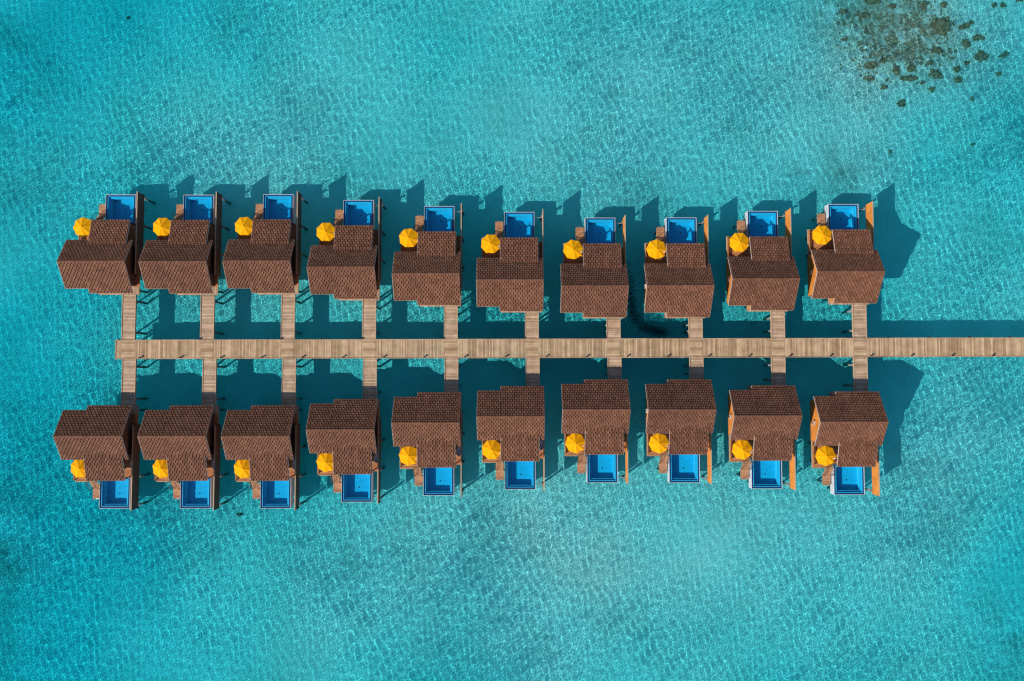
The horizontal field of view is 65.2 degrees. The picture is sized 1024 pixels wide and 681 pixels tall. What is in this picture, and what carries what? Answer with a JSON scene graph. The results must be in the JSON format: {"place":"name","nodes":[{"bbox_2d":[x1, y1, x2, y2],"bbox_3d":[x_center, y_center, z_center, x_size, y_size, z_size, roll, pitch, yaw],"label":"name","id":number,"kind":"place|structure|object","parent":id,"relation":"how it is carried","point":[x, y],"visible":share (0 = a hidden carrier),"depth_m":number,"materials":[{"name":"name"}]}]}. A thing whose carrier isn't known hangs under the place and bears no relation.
{"place":"outdoors","nodes":[
{"label":"outdoors","id":0,"kind":"place"},
{"bbox_2d":[457,447,460,455],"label":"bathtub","id":1,"kind":"object","parent":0,"point":[458,451],"visible":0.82,"depth_m":116.07,"materials":[{"name":"ceramic"}]},
{"bbox_2d":[0,0,1023,680],"bbox_3d":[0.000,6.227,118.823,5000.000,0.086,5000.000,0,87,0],"label":"water","id":2,"kind":"structure","parent":0,"point":[646,118],"depth_m":119.23,"materials":[{"name":"teal liquid"}]},
{"label":"seabed","id":3,"kind":"structure","parent":0,"visible":0},
{"bbox_2d":[53,405,143,510],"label":"overwater villa","id":4,"kind":"object","parent":3,"relation":"on","point":[102,441],"visible":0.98,"depth_m":113.43,"materials":[{"name":"tile"}]},
{"bbox_2d":[71,460,85,477],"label":"parasol","id":5,"kind":"object","parent":4,"relation":"on","point":[77,468],"visible":0.81,"depth_m":114.23,"materials":[{"name":"fabric"}]},
{"bbox_2d":[126,419,133,426],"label":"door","id":6,"kind":"structure","parent":4,"relation":"in","point":[130,422],"depth_m":115.27,"materials":[{"name":"wood"}]},
{"bbox_2d":[56,191,148,294],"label":"overwater villa","id":7,"kind":"object","parent":3,"relation":"on","point":[102,257],"visible":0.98,"depth_m":114.80,"materials":[{"name":"tile"}]},
{"bbox_2d":[73,217,90,236],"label":"parasol","id":8,"kind":"object","parent":7,"relation":"on","point":[81,226],"visible":0.96,"depth_m":116.09,"materials":[{"name":"yellow fabric"}]},
{"bbox_2d":[129,273,135,280],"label":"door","id":9,"kind":"structure","parent":7,"relation":"in","point":[132,277],"depth_m":116.66,"materials":[{"name":"wood"}]},
{"bbox_2d":[121,359,141,404],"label":"walkway","id":10,"kind":"structure","parent":3,"relation":"on","point":[129,381],"depth_m":116.83,"materials":[{"name":"wood"}]},
{"bbox_2d":[121,295,141,339],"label":"walkway","id":11,"kind":"structure","parent":3,"relation":"on","point":[129,307],"depth_m":117.33,"materials":[{"name":"wood"}]},
{"bbox_2d":[137,405,223,510],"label":"overwater villa","id":12,"kind":"object","parent":3,"relation":"on","point":[184,441],"visible":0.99,"depth_m":113.39,"materials":[{"name":"tile"}]},
{"bbox_2d":[152,460,167,477],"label":"parasol","id":13,"kind":"object","parent":12,"relation":"on","point":[160,469],"visible":0.85,"depth_m":114.24,"materials":[{"name":"fabric"}]},
{"bbox_2d":[138,192,225,294],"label":"overwater villa","id":14,"kind":"object","parent":3,"relation":"on","point":[183,257],"visible":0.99,"depth_m":114.78,"materials":[{"name":"tile"}]},
{"bbox_2d":[153,218,170,236],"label":"parasol","id":15,"kind":"object","parent":14,"relation":"on","point":[161,227],"visible":1,"depth_m":116.09,"materials":[{"name":"fabric"}]},
{"bbox_2d":[209,273,213,280],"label":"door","id":16,"kind":"structure","parent":14,"relation":"in","point":[211,275],"depth_m":116.60,"materials":[{"name":"wood"}]},
{"bbox_2d":[200,295,218,339],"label":"walkway","id":17,"kind":"structure","parent":3,"relation":"on","point":[208,331],"depth_m":117.34,"materials":[{"name":"wood"}]},
{"bbox_2d":[202,359,220,404],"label":"walkway","id":18,"kind":"structure","parent":3,"relation":"on","point":[209,376],"depth_m":116.84,"materials":[{"name":"wood"}]},
{"bbox_2d":[221,405,302,510],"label":"overwater villa","id":19,"kind":"object","parent":3,"relation":"on","point":[264,440],"visible":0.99,"depth_m":113.34,"materials":[{"name":"wood"}]},
{"bbox_2d":[234,460,249,477],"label":"parasol","id":20,"kind":"object","parent":19,"relation":"on","point":[241,469],"visible":0.95,"depth_m":114.25,"materials":[{"name":"fabric"}]},
{"bbox_2d":[222,191,304,294],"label":"overwater villa","id":21,"kind":"object","parent":3,"relation":"on","point":[263,257],"visible":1,"depth_m":114.75,"materials":[{"name":"tile"}]},
{"bbox_2d":[235,217,252,235],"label":"parasol","id":22,"kind":"object","parent":21,"relation":"on","point":[243,226],"visible":1,"depth_m":116.10,"materials":[{"name":"fabric"}]},
{"bbox_2d":[281,294,298,338],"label":"walkway","id":23,"kind":"structure","parent":3,"relation":"on","point":[288,331],"depth_m":117.31,"materials":[{"name":"wood"}]},
{"bbox_2d":[281,359,299,404],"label":"walkway","id":24,"kind":"structure","parent":3,"relation":"on","point":[289,367],"depth_m":116.82,"materials":[{"name":"wood"}]},
{"bbox_2d":[306,399,382,503],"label":"overwater villa","id":25,"kind":"object","parent":3,"relation":"on","point":[346,433],"visible":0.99,"depth_m":113.35,"materials":[{"name":"tile"}]},
{"bbox_2d":[316,453,332,471],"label":"parasol","id":26,"kind":"object","parent":25,"relation":"on","point":[324,461],"visible":0.98,"depth_m":114.30,"materials":[{"name":"fabric"}]},
{"bbox_2d":[307,197,383,299],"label":"overwater villa","id":27,"kind":"object","parent":3,"relation":"on","point":[344,263],"visible":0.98,"depth_m":114.62,"materials":[{"name":"tile"}]},
{"bbox_2d":[316,223,334,241],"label":"parasol","id":28,"kind":"object","parent":27,"relation":"on","point":[325,231],"visible":1,"depth_m":116.06,"materials":[{"name":"fabric"}]},
{"bbox_2d":[362,300,377,338],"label":"walkway","id":29,"kind":"structure","parent":3,"relation":"on","point":[369,309],"depth_m":117.29,"materials":[{"name":"wood"}]},
{"bbox_2d":[363,358,378,398],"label":"walkway","id":30,"kind":"structure","parent":3,"relation":"on","point":[370,365],"depth_m":116.85,"materials":[{"name":"wood"}]},
{"bbox_2d":[391,392,463,496],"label":"overwater villa","id":31,"kind":"object","parent":3,"relation":"on","point":[428,426],"visible":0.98,"depth_m":113.33,"materials":[{"name":"tile"}]},
{"bbox_2d":[399,447,416,465],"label":"parasol","id":32,"kind":"object","parent":31,"relation":"on","point":[408,456],"visible":0.98,"depth_m":114.36,"materials":[{"name":"fabric"}]},
{"bbox_2d":[392,203,463,306],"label":"overwater villa","id":33,"kind":"object","parent":3,"relation":"on","point":[427,271],"visible":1,"depth_m":114.49,"materials":[{"name":"tile"}]},
{"bbox_2d":[399,228,417,247],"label":"parasol","id":34,"kind":"object","parent":33,"relation":"on","point":[408,238],"visible":1,"depth_m":116.01,"materials":[{"name":"fabric"}]},
{"bbox_2d":[444,358,458,391],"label":"walkway","id":35,"kind":"structure","parent":3,"relation":"on","point":[450,374],"depth_m":116.87,"materials":[{"name":"wood"}]},
{"bbox_2d":[444,306,458,338],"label":"walkway","id":36,"kind":"structure","parent":3,"relation":"on","point":[450,323],"depth_m":117.28,"materials":[{"name":"wood"}]},
{"bbox_2d":[476,209,543,311],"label":"overwater villa","id":37,"kind":"object","parent":3,"relation":"on","point":[510,275],"visible":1,"depth_m":114.40,"materials":[{"name":"tile"}]},
{"bbox_2d":[481,234,499,253],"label":"parasol","id":38,"kind":"object","parent":37,"relation":"on","point":[490,243],"visible":1,"depth_m":115.97,"materials":[{"name":"fabric"}]},
{"bbox_2d":[477,386,544,490],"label":"overwater villa","id":39,"kind":"object","parent":3,"relation":"on","point":[512,418],"visible":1,"depth_m":113.34,"materials":[{"name":"tile"}]},
{"bbox_2d":[482,440,500,458],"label":"parasol","id":40,"kind":"object","parent":39,"relation":"on","point":[491,449],"visible":0.98,"depth_m":114.42,"materials":[{"name":"fabric"}]},
{"bbox_2d":[525,312,538,338],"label":"walkway","id":41,"kind":"structure","parent":3,"relation":"on","point":[531,331],"depth_m":117.24,"materials":[{"name":"wood"}]},
{"bbox_2d":[526,358,539,385],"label":"walkway","id":42,"kind":"structure","parent":3,"relation":"on","point":[532,369],"depth_m":116.90,"materials":[{"name":"wood"}]},
{"bbox_2d":[115,337,1023,358],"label":"boardwalk","id":43,"kind":"structure","parent":3,"relation":"on","point":[566,348],"depth_m":117.08,"materials":[{"name":"wood"}]},
{"bbox_2d":[560,215,628,317],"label":"overwater villa","id":44,"kind":"object","parent":3,"relation":"on","point":[594,280],"visible":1,"depth_m":114.39,"materials":[{"name":"tile"}]},
{"bbox_2d":[563,240,582,259],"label":"parasol","id":45,"kind":"object","parent":44,"relation":"on","point":[572,249],"visible":1,"depth_m":115.93,"materials":[{"name":"fabric"}]},
{"bbox_2d":[561,379,630,483],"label":"overwater villa","id":46,"kind":"object","parent":3,"relation":"on","point":[596,412],"visible":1,"depth_m":113.42,"materials":[{"name":"tile"}]},
{"bbox_2d":[565,433,584,452],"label":"parasol","id":47,"kind":"object","parent":46,"relation":"on","point":[574,443],"visible":0.99,"depth_m":114.47,"materials":[{"name":"fabric"}]},
{"bbox_2d":[605,318,620,338],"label":"walkway","id":48,"kind":"structure","parent":3,"relation":"on","point":[613,327],"depth_m":117.24,"materials":[{"name":"wood"}]},
{"bbox_2d":[606,358,621,378],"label":"walkway","id":49,"kind":"structure","parent":3,"relation":"on","point":[614,370],"depth_m":116.92,"materials":[{"name":"wood"}]},
{"bbox_2d":[644,215,714,317],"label":"overwater villa","id":50,"kind":"object","parent":3,"relation":"on","point":[678,280],"visible":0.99,"depth_m":114.45,"materials":[{"name":"tile"}]},
{"bbox_2d":[646,239,665,258],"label":"parasol","id":51,"kind":"object","parent":50,"relation":"on","point":[656,249],"visible":1,"depth_m":115.93,"materials":[{"name":"fabric"}]},
{"bbox_2d":[645,379,716,483],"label":"overwater villa","id":52,"kind":"object","parent":3,"relation":"on","point":[681,413],"visible":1,"depth_m":113.46,"materials":[{"name":"tile"}]},
{"bbox_2d":[649,433,668,453],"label":"parasol","id":53,"kind":"object","parent":52,"relation":"on","point":[658,443],"visible":0.99,"depth_m":114.47,"materials":[{"name":"fabric"}]},
{"bbox_2d":[686,318,702,337],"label":"walkway","id":54,"kind":"structure","parent":3,"relation":"on","point":[695,329],"depth_m":117.23,"materials":[{"name":"wood"}]},
{"bbox_2d":[687,358,703,378],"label":"walkway","id":55,"kind":"structure","parent":3,"relation":"on","point":[699,361],"depth_m":116.95,"materials":[{"name":"wood"}]},
{"bbox_2d":[726,208,799,310],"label":"overwater villa","id":56,"kind":"object","parent":3,"relation":"on","point":[762,273],"visible":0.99,"depth_m":114.56,"materials":[{"name":"tile"}]},
{"bbox_2d":[730,233,748,251],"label":"parasol","id":57,"kind":"object","parent":56,"relation":"on","point":[739,242],"visible":1,"depth_m":115.98,"materials":[{"name":"fabric"}]},
{"bbox_2d":[728,385,801,490],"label":"overwater villa","id":58,"kind":"object","parent":3,"relation":"on","point":[767,419],"visible":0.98,"depth_m":113.46,"materials":[{"name":"tile"}]},
{"bbox_2d":[732,440,751,459],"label":"parasol","id":59,"kind":"object","parent":58,"relation":"on","point":[741,449],"visible":1,"depth_m":114.42,"materials":[{"name":"fabric"}]},
{"bbox_2d":[767,311,784,337],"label":"walkway","id":60,"kind":"structure","parent":3,"relation":"on","point":[777,317],"depth_m":117.28,"materials":[{"name":"wood"}]},
{"bbox_2d":[767,357,785,384],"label":"walkway","id":61,"kind":"structure","parent":3,"relation":"on","point":[778,368],"depth_m":116.93,"materials":[{"name":"wood"}]},
{"bbox_2d":[807,201,884,304],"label":"overwater villa","id":62,"kind":"object","parent":3,"relation":"on","point":[845,265],"visible":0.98,"depth_m":114.67,"materials":[{"name":"tile"}]},
{"bbox_2d":[812,226,831,244],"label":"parasol","id":63,"kind":"object","parent":62,"relation":"on","point":[821,234],"visible":1,"depth_m":116.04,"materials":[{"name":"fabric"}]},
{"bbox_2d":[810,391,888,496],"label":"overwater villa","id":64,"kind":"object","parent":3,"relation":"on","point":[850,428],"visible":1,"depth_m":113.45,"materials":[{"name":"tile"}]},
{"bbox_2d":[815,446,835,465],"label":"parasol","id":65,"kind":"object","parent":64,"relation":"on","point":[825,455],"visible":1,"depth_m":114.38,"materials":[{"name":"fabric"}]},
{"bbox_2d":[847,304,866,337],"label":"walkway","id":66,"kind":"structure","parent":3,"relation":"on","point":[859,324],"depth_m":117.30,"materials":[{"name":"wood"}]},
{"bbox_2d":[848,357,867,391],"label":"walkway","id":67,"kind":"structure","parent":3,"relation":"on","point":[860,376],"depth_m":116.89,"materials":[{"name":"wood"}]}
]}

